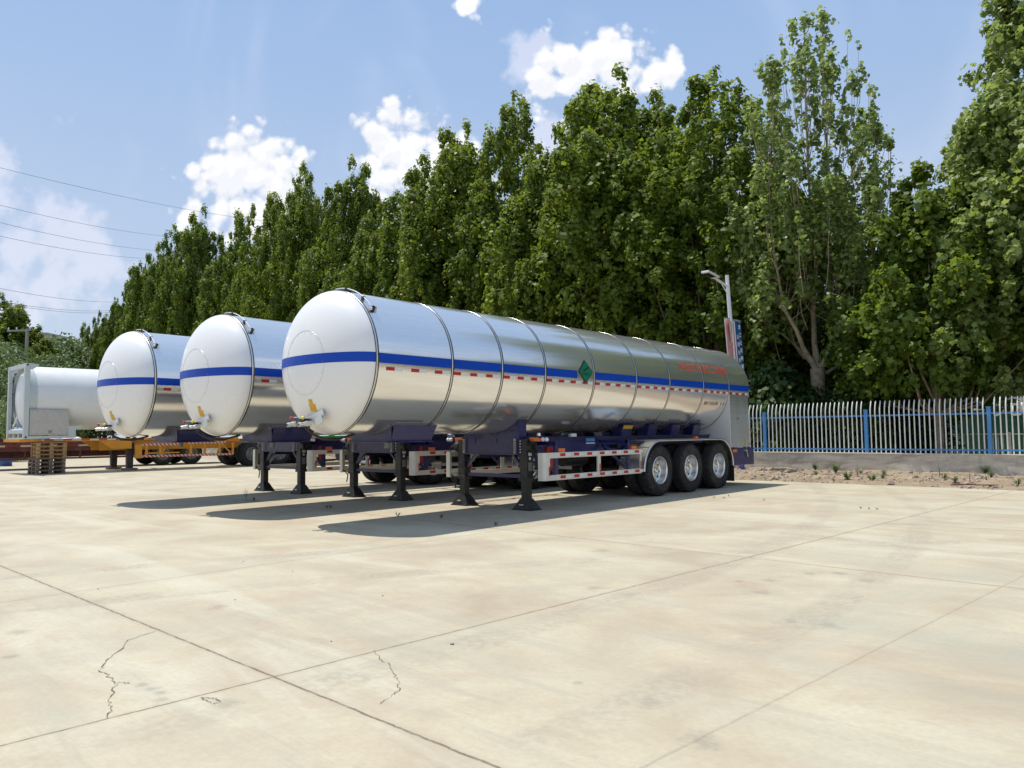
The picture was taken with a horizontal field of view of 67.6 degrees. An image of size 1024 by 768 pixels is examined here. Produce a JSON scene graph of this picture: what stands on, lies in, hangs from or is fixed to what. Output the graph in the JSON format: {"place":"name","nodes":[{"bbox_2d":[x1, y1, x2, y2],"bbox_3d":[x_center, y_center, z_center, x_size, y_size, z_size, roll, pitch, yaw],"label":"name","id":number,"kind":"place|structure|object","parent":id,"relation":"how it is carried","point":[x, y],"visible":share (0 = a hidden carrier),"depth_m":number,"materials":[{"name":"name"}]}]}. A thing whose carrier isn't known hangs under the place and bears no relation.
{"place":"outdoors","nodes":[
{"label":"outdoors","id":0,"kind":"place"},
{"bbox_2d":[0,288,96,301],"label":"overhead cable","id":1,"kind":"object","parent":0,"point":[46,296],"visible":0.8,"depth_m":65.15,"materials":[{"name":"grey plastic"}]},
{"bbox_2d":[1,236,145,258],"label":"overhead cable","id":2,"kind":"object","parent":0,"point":[67,249],"visible":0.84,"depth_m":64.42,"materials":[{"name":"grey plastic"}]},
{"bbox_2d":[3,223,146,249],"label":"overhead cable","id":3,"kind":"object","parent":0,"point":[71,238],"visible":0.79,"depth_m":64.45,"materials":[{"name":"grey plastic"}]},
{"bbox_2d":[1,205,169,236],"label":"overhead cable","id":4,"kind":"object","parent":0,"point":[77,222],"visible":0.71,"depth_m":64.68,"materials":[{"name":"grey plastic"}]},
{"bbox_2d":[2,168,261,220],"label":"overhead cable","id":5,"kind":"object","parent":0,"point":[108,193],"visible":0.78,"depth_m":61.55,"materials":[{"name":"grey plastic"}]},
{"bbox_2d":[118,434,539,459],"bbox_3d":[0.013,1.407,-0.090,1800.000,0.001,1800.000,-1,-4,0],"label":"ground","id":6,"kind":"structure","parent":0,"point":[210,457],"depth_m":50.37,"materials":[{"name":"beige concrete"}]},
{"bbox_2d":[0,302,62,360],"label":"conical tree","id":7,"kind":"object","parent":6,"relation":"on","point":[42,342],"visible":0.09,"depth_m":74.47,"materials":[{"name":"green plant"}]},
{"bbox_2d":[0,291,69,367],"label":"conical tree","id":8,"kind":"object","parent":6,"relation":"on","point":[13,317],"visible":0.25,"depth_m":71.74,"materials":[{"name":"green plant"}]},
{"bbox_2d":[40,332,67,348],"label":"distant block","id":9,"kind":"structure","parent":6,"relation":"on","point":[45,334],"depth_m":168.35,"materials":[{"name":"concrete"}]},
{"bbox_2d":[32,350,89,437],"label":"bush","id":10,"kind":"object","parent":6,"relation":"on","point":[60,361],"visible":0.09,"depth_m":69.68,"materials":[{"name":"green plant"}]},
{"bbox_2d":[44,335,95,436],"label":"bush","id":11,"kind":"object","parent":6,"relation":"on","point":[63,351],"visible":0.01,"depth_m":78.39,"materials":[{"name":"green plant"}]},
{"bbox_2d":[48,331,111,437],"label":"bush","id":12,"kind":"object","parent":6,"relation":"on","point":[71,342],"visible":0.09,"depth_m":81.56,"materials":[{"name":"green plant"}]},
{"bbox_2d":[75,321,87,437],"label":"plane tree","id":13,"kind":"object","parent":6,"relation":"on","point":[82,329],"visible":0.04,"depth_m":88.38,"materials":[{"name":"green plant"}]},
{"bbox_2d":[64,338,116,437],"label":"bush","id":14,"kind":"object","parent":6,"relation":"on","point":[104,435],"visible":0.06,"depth_m":82.74,"materials":[{"name":"green plant"}]},
{"bbox_2d":[80,309,104,366],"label":"plane tree","id":15,"kind":"object","parent":6,"relation":"on","point":[93,336],"visible":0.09,"depth_m":85.44,"materials":[{"name":"green plant"}]},
{"bbox_2d":[88,297,118,437],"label":"plane tree","id":16,"kind":"object","parent":6,"relation":"on","point":[95,356],"visible":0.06,"depth_m":80.43,"materials":[{"name":"green plant"}]},
{"bbox_2d":[96,260,142,437],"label":"plane tree","id":17,"kind":"object","parent":6,"relation":"on","point":[108,334],"visible":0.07,"depth_m":76.33,"materials":[{"name":"green plant"}]},
{"bbox_2d":[112,242,169,437],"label":"plane tree","id":18,"kind":"object","parent":6,"relation":"on","point":[133,298],"visible":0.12,"depth_m":72.97,"materials":[{"name":"green plant"}]},
{"bbox_2d":[134,223,190,333],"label":"plane tree","id":19,"kind":"object","parent":6,"relation":"on","point":[148,294],"visible":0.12,"depth_m":69.73,"materials":[{"name":"green plant"}]},
{"bbox_2d":[145,203,225,336],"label":"plane tree","id":20,"kind":"object","parent":6,"relation":"on","point":[180,288],"visible":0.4,"depth_m":67.03,"materials":[{"name":"green plant"}]},
{"bbox_2d":[191,208,260,332],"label":"plane tree","id":21,"kind":"object","parent":6,"relation":"on","point":[217,292],"visible":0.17,"depth_m":61.76,"materials":[{"name":"green plant"}]},
{"bbox_2d":[220,191,296,317],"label":"plane tree","id":22,"kind":"object","parent":6,"relation":"on","point":[234,300],"visible":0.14,"depth_m":57.03,"materials":[{"name":"green plant"}]},
{"bbox_2d":[238,160,339,322],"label":"plane tree","id":23,"kind":"object","parent":6,"relation":"on","point":[302,220],"visible":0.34,"depth_m":54.62,"materials":[{"name":"green plant"}]},
{"bbox_2d":[296,154,383,312],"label":"plane tree","id":24,"kind":"object","parent":6,"relation":"on","point":[314,274],"visible":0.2,"depth_m":50.55,"materials":[{"name":"green plant"}]},
{"bbox_2d":[330,188,403,298],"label":"plane tree","id":25,"kind":"object","parent":6,"relation":"on","point":[358,280],"visible":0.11,"depth_m":44.99,"materials":[{"name":"green plant"}]},
{"bbox_2d":[366,149,455,306],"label":"plane tree","id":26,"kind":"object","parent":6,"relation":"on","point":[416,178],"visible":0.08,"depth_m":43.45,"materials":[{"name":"green plant"}]},
{"bbox_2d":[386,118,507,312],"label":"plane tree","id":27,"kind":"object","parent":6,"relation":"on","point":[418,236],"visible":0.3,"depth_m":41.27,"materials":[{"name":"green plant"}]},
{"bbox_2d":[460,290,474,311],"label":"plane tree","id":28,"kind":"object","parent":6,"relation":"on","point":[463,305],"depth_m":41.84,"materials":[{"name":"green plant"}]},
{"bbox_2d":[446,90,539,314],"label":"plane tree","id":29,"kind":"object","parent":6,"relation":"on","point":[510,146],"visible":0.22,"depth_m":40.79,"materials":[{"name":"green plant"}]},
{"bbox_2d":[480,121,642,335],"bbox_3d":[2.640,-4.574,36.910,7.789,16.733,7.667,-2,-4,16],"label":"plane tree","id":30,"kind":"object","parent":6,"relation":"on","point":[523,274],"visible":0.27,"depth_m":34.83,"materials":[{"name":"green plant"}]},
{"bbox_2d":[479,62,740,346],"bbox_3d":[5.385,-6.027,36.256,10.631,19.534,11.750,-4,-5,44],"label":"plane tree","id":31,"kind":"object","parent":6,"relation":"on","point":[609,168],"visible":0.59,"depth_m":32.81,"materials":[{"name":"green plant"}]},
{"bbox_2d":[202,448,1023,475],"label":"boundary wall","id":32,"kind":"structure","parent":6,"relation":"on","point":[1006,464],"depth_m":22.57,"materials":[{"name":"grey concrete"}]},
{"bbox_2d":[538,395,1023,453],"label":"railing fence","id":33,"kind":"object","parent":32,"relation":"on","point":[988,413],"visible":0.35,"depth_m":22.79,"materials":[{"name":"white metal"}]},
{"bbox_2d":[605,83,696,346],"bbox_3d":[7.349,-5.609,37.612,7.409,18.826,7.559,1,-4,-22],"label":"plane tree","id":34,"kind":"object","parent":6,"relation":"on","point":[656,95],"visible":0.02,"depth_m":37.87,"materials":[{"name":"green plant"}]},
{"bbox_2d":[609,64,826,375],"bbox_3d":[8.645,-5.029,32.499,9.242,16.964,9.916,-1,-4,8],"label":"plane tree","id":35,"kind":"object","parent":6,"relation":"on","point":[696,160],"visible":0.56,"depth_m":30.20,"materials":[{"name":"green plant"}]},
{"bbox_2d":[747,375,788,451],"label":"shrub","id":36,"kind":"object","parent":6,"relation":"on","point":[755,408],"visible":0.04,"depth_m":27.50,"materials":[{"name":"green plant"}]},
{"bbox_2d":[703,293,833,386],"bbox_3d":[11.748,-0.693,34.550,9.486,8.400,9.338,2,-5,-36],"label":"plane tree","id":37,"kind":"object","parent":6,"relation":"on","point":[785,349],"visible":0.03,"depth_m":30.89,"materials":[{"name":"green plant"}]},
{"bbox_2d":[755,357,804,447],"bbox_3d":[10.318,1.109,32.161,5.270,5.208,5.050,-3,-4,31],"label":"shrub","id":38,"kind":"object","parent":6,"relation":"on","point":[795,374],"depth_m":30.51,"materials":[{"name":"green plant"}]},
{"bbox_2d":[747,358,837,451],"bbox_3d":[9.484,1.244,27.781,4.369,4.418,4.059,0,-4,-7],"label":"shrub","id":39,"kind":"object","parent":6,"relation":"on","point":[778,380],"visible":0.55,"depth_m":26.70,"materials":[{"name":"green plant"}]},
{"bbox_2d":[776,345,819,384],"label":"shrub","id":40,"kind":"object","parent":6,"relation":"on","point":[804,372],"visible":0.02,"depth_m":30.48,"materials":[{"name":"green plant"}]},
{"bbox_2d":[751,381,851,451],"bbox_3d":[10.221,1.530,27.928,3.472,3.581,3.623,0,-4,-15],"label":"shrub","id":41,"kind":"object","parent":6,"relation":"on","point":[795,389],"visible":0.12,"depth_m":27.37,"materials":[{"name":"green plant"}]},
{"bbox_2d":[711,4,902,451],"bbox_3d":[11.596,-5.639,27.943,8.121,17.526,6.525,-1,-4,0],"label":"sparse tree","id":42,"kind":"object","parent":6,"relation":"on","point":[846,253],"visible":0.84,"depth_m":27.27,"materials":[{"name":"green plant"}]},
{"bbox_2d":[783,373,881,451],"bbox_3d":[11.522,1.353,28.160,3.903,3.947,3.735,1,-4,-22],"label":"shrub","id":43,"kind":"object","parent":6,"relation":"on","point":[829,381],"visible":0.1,"depth_m":27.76,"materials":[{"name":"green plant"}]},
{"bbox_2d":[803,359,877,399],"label":"shrub","id":44,"kind":"object","parent":6,"relation":"on","point":[842,371],"depth_m":29.32,"materials":[{"name":"green plant"}]},
{"bbox_2d":[798,386,897,452],"bbox_3d":[11.784,1.543,26.296,3.122,3.398,3.361,2,-4,-30],"label":"shrub","id":45,"kind":"object","parent":6,"relation":"on","point":[846,395],"visible":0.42,"depth_m":25.67,"materials":[{"name":"green plant"}]},
{"bbox_2d":[772,292,947,407],"bbox_3d":[14.393,-0.567,32.600,8.742,7.840,7.910,-1,-4,0],"label":"plane tree","id":46,"kind":"object","parent":6,"relation":"on","point":[793,363],"visible":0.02,"depth_m":30.26,"materials":[{"name":"green plant"}]},
{"bbox_2d":[828,371,932,452],"bbox_3d":[12.324,1.372,26.873,3.788,3.744,3.630,2,-5,-37],"label":"shrub","id":47,"kind":"object","parent":6,"relation":"on","point":[878,423],"visible":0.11,"depth_m":25.84,"materials":[{"name":"green plant"}]},
{"bbox_2d":[861,388,949,452],"bbox_3d":[13.401,1.489,27.252,3.268,3.454,3.415,3,-5,-44],"label":"shrub","id":48,"kind":"object","parent":6,"relation":"on","point":[916,431],"visible":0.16,"depth_m":26.05,"materials":[{"name":"green plant"}]},
{"bbox_2d":[821,280,992,423],"bbox_3d":[15.120,-1.543,29.859,5.777,9.444,5.894,3,-5,-44],"label":"plane tree","id":49,"kind":"object","parent":6,"relation":"on","point":[946,397],"visible":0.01,"depth_m":28.93,"materials":[{"name":"green plant"}]},
{"bbox_2d":[818,156,1023,452],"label":"plane tree","id":50,"kind":"object","parent":6,"relation":"on","point":[899,332],"visible":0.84,"depth_m":23.37,"materials":[{"name":"green plant"}]},
{"bbox_2d":[892,402,965,453],"bbox_3d":[14.653,1.727,27.439,2.810,3.058,3.025,-3,-5,38],"label":"shrub","id":51,"kind":"object","parent":6,"relation":"on","point":[948,435],"visible":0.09,"depth_m":26.89,"materials":[{"name":"green plant"}]},
{"bbox_2d":[929,403,960,447],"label":"shrub","id":52,"kind":"object","parent":6,"relation":"on","point":[958,430],"depth_m":30.14,"materials":[{"name":"green plant"}]},
{"bbox_2d":[901,0,1023,403],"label":"plane tree","id":53,"kind":"object","parent":6,"relation":"on","point":[983,157],"visible":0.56,"depth_m":22.81,"materials":[{"name":"green plant"}]},
{"bbox_2d":[931,393,1023,453],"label":"shrub","id":54,"kind":"object","parent":6,"relation":"on","point":[1014,409],"visible":0.19,"depth_m":35.38,"materials":[{"name":"green plant"}]},
{"bbox_2d":[949,432,1023,453],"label":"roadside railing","id":55,"kind":"object","parent":6,"relation":"on","point":[1009,438],"visible":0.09,"depth_m":30.93,"materials":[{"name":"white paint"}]},
{"bbox_2d":[1011,376,1017,392],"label":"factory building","id":56,"kind":"structure","parent":6,"relation":"on","point":[1014,388],"depth_m":38.27,"materials":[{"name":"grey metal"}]},
{"bbox_2d":[1012,378,1017,392],"bbox_3d":[25.757,-0.450,37.767,1.800,1.850,0.095,-4,-5,44],"label":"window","id":57,"kind":"structure","parent":56,"relation":"in","point":[1013,388],"depth_m":38.26,"materials":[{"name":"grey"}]},
{"bbox_2d":[0,456,1023,767],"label":"yard","id":58,"kind":"structure","parent":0,"point":[762,624],"depth_m":5.41,"materials":[{"name":"concrete"}]},
{"bbox_2d":[0,458,11,465],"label":"barrel","id":59,"kind":"object","parent":58,"relation":"on","point":[5,463],"visible":0.21,"depth_m":36.63,"materials":[{"name":"blue plastic"}]},
{"bbox_2d":[0,400,34,461],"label":"bush","id":60,"kind":"object","parent":58,"relation":"on","point":[3,406],"visible":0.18,"depth_m":43.53,"materials":[{"name":"green plant"}]},
{"bbox_2d":[7,327,31,355],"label":"utility pole","id":61,"kind":"object","parent":58,"relation":"on","point":[26,337],"visible":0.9,"depth_m":55.30,"materials":[{"name":"concrete"}]},
{"bbox_2d":[0,344,41,437],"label":"bush","id":62,"kind":"object","parent":58,"relation":"on","point":[4,361],"visible":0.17,"depth_m":47.80,"materials":[{"name":"green plant"}]},
{"bbox_2d":[0,340,46,435],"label":"bush","id":63,"kind":"object","parent":58,"relation":"on","point":[23,357],"visible":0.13,"depth_m":51.93,"materials":[{"name":"green plant"}]},
{"bbox_2d":[27,470,64,474],"bbox_3d":[-17.388,3.286,28.548,0.896,0.138,1.000,-4,-5,41],"label":"pallet","id":64,"kind":"object","parent":58,"relation":"on","point":[34,472],"visible":0.94,"depth_m":28.39,"materials":[{"name":"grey wood"}]},
{"bbox_2d":[28,466,65,470],"bbox_3d":[-17.370,3.138,28.539,0.896,0.138,1.000,-4,-5,41],"label":"pallet","id":65,"kind":"object","parent":64,"relation":"on","point":[46,468],"visible":0.95,"depth_m":28.39,"materials":[{"name":"grey wood"}]},
{"bbox_2d":[27,462,65,466],"bbox_3d":[-17.389,2.993,28.565,0.896,0.138,1.000,-4,-5,40],"label":"pallet","id":66,"kind":"object","parent":65,"relation":"on","point":[47,464],"visible":0.97,"depth_m":28.42,"materials":[{"name":"grey wood"}]},
{"bbox_2d":[28,458,65,462],"bbox_3d":[-17.366,2.844,28.551,0.896,0.138,1.000,-4,-5,41],"label":"pallet","id":67,"kind":"object","parent":66,"relation":"on","point":[47,460],"visible":0.96,"depth_m":28.43,"materials":[{"name":"grey wood"}]},
{"bbox_2d":[31,454,66,458],"bbox_3d":[-17.374,2.704,28.664,1.000,0.138,0.896,3,-5,-44],"label":"pallet","id":68,"kind":"object","parent":67,"relation":"on","point":[35,456],"visible":0.97,"depth_m":28.49,"materials":[{"name":"brown wood"}]},
{"bbox_2d":[31,450,66,454],"bbox_3d":[-17.396,2.559,28.694,1.000,0.138,0.896,3,-5,-44],"label":"pallet","id":69,"kind":"object","parent":68,"relation":"on","point":[36,452],"visible":0.98,"depth_m":28.57,"materials":[{"name":"brown wood"}]},
{"bbox_2d":[31,446,66,449],"bbox_3d":[-17.374,2.410,28.680,1.000,0.138,0.896,3,-5,-43],"label":"pallet","id":70,"kind":"object","parent":69,"relation":"on","point":[50,448],"visible":1,"depth_m":28.59,"materials":[{"name":"brown wood"}]},
{"bbox_2d":[31,442,66,445],"bbox_3d":[-17.367,2.263,28.681,1.000,0.138,0.896,3,-5,-44],"label":"pallet","id":71,"kind":"object","parent":70,"relation":"on","point":[51,444],"visible":0.99,"depth_m":28.60,"materials":[{"name":"brown wood"}]},
{"bbox_2d":[0,438,201,464],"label":"trailer","id":72,"kind":"object","parent":58,"relation":"on","point":[17,450],"visible":0.41,"depth_m":33.98,"materials":[{"name":"red paint"}]},
{"bbox_2d":[98,631,153,716],"bbox_3d":[-2.305,1.658,4.468,0.203,0.001,1.735,1,-4,-18],"label":"pavement crack","id":73,"kind":"object","parent":58,"relation":"on","point":[112,677],"visible":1,"depth_m":4.30,"materials":[{"name":"grey concrete"}]},
{"bbox_2d":[3,436,316,470],"bbox_3d":[-14.458,2.961,32.976,2.440,1.298,12.300,-4,-5,44],"label":"skeletal trailer","id":74,"kind":"object","parent":58,"relation":"on","point":[230,452],"visible":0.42,"depth_m":31.93,"materials":[{"name":"orange paint"}]},
{"bbox_2d":[6,363,312,438],"bbox_3d":[-14.440,0.920,33.134,2.474,2.788,12.190,-4,-5,44],"label":"tank container","id":75,"kind":"object","parent":74,"relation":"on","point":[51,402],"visible":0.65,"depth_m":28.92,"materials":[{"name":"white metal"}]},
{"bbox_2d":[95,329,537,493],"bbox_3d":[-4.063,0.893,20.051,2.530,3.569,12.680,-4,-5,40],"label":"tanker trailer","id":76,"kind":"object","parent":58,"relation":"on","point":[139,389],"visible":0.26,"depth_m":15.42,"materials":[{"name":"white metal"}]},
{"bbox_2d":[284,436,349,463],"bbox_3d":[-9.015,2.720,39.875,2.400,2.640,9.100,-4,-5,41],"label":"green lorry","id":77,"kind":"object","parent":58,"relation":"on","point":[290,461],"visible":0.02,"depth_m":36.39,"materials":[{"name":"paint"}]},
{"bbox_2d":[374,649,400,701],"bbox_3d":[-0.705,1.634,4.324,0.120,0.001,0.990,0,-4,-12],"label":"pavement crack","id":78,"kind":"object","parent":58,"relation":"on","point":[393,673],"visible":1,"depth_m":4.23,"materials":[{"name":"grey concrete"}]},
{"bbox_2d":[180,312,601,500],"bbox_3d":[-1.436,0.735,17.985,2.530,3.569,12.680,-4,-5,41],"label":"tanker trailer","id":79,"kind":"object","parent":58,"relation":"on","point":[231,382],"visible":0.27,"depth_m":13.39,"materials":[{"name":"white metal"}]},
{"bbox_2d":[282,288,753,510],"bbox_3d":[1.137,0.567,15.754,2.530,3.569,12.680,-4,-5,41],"label":"tanker trailer","id":80,"kind":"object","parent":58,"relation":"on","point":[663,418],"visible":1,"depth_m":13.55,"materials":[{"name":"silver metal"}]},
{"bbox_2d":[317,455,1023,490],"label":"soil strip","id":81,"kind":"object","parent":58,"relation":"on","point":[1001,481],"visible":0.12,"depth_m":20.36,"materials":[{"name":"brown soil"}]},
{"bbox_2d":[701,270,746,469],"bbox_3d":[6.912,-0.372,24.815,2.018,6.534,0.605,2,-4,-32],"label":"street lamp","id":82,"kind":"object","parent":81,"relation":"on","point":[733,333],"visible":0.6,"depth_m":25.19,"materials":[{"name":"metal"}]},
{"bbox_2d":[830,463,840,471],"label":"weed","id":83,"kind":"object","parent":81,"relation":"on","point":[835,468],"visible":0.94,"depth_m":22.47,"materials":[{"name":"green plant"}]},
{"bbox_2d":[841,470,855,479],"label":"weed","id":84,"kind":"object","parent":81,"relation":"on","point":[845,475],"visible":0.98,"depth_m":20.16,"materials":[{"name":"green plant"}]},
{"bbox_2d":[864,473,878,480],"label":"weed","id":85,"kind":"object","parent":81,"relation":"on","point":[872,478],"visible":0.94,"depth_m":19.59,"materials":[{"name":"green plant"}]},
{"bbox_2d":[734,466,1023,488],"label":"rubble","id":86,"kind":"object","parent":81,"relation":"on","point":[878,478],"visible":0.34,"depth_m":20.66,"materials":[{"name":"brown stone"}]},
{"bbox_2d":[951,484,994,485],"bbox_3d":[10.726,2.343,17.743,0.264,0.055,0.986,3,-5,-40],"label":"wood scrap","id":87,"kind":"object","parent":81,"relation":"on","point":[974,484],"visible":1,"depth_m":17.67,"materials":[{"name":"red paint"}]},
{"bbox_2d":[979,465,990,473],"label":"weed","id":88,"kind":"object","parent":81,"relation":"on","point":[985,470],"visible":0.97,"depth_m":20.83,"materials":[{"name":"green plant"}]},
{"bbox_2d":[1010,477,1021,485],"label":"weed","id":89,"kind":"object","parent":81,"relation":"on","point":[1017,481],"visible":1,"depth_m":17.31,"materials":[{"name":"green plant"}]},
{"bbox_2d":[0,0,1023,437],"label":"sky","id":90,"kind":"structure","parent":0,"point":[185,104],"materials":[{"name":"blue"}]}
]}

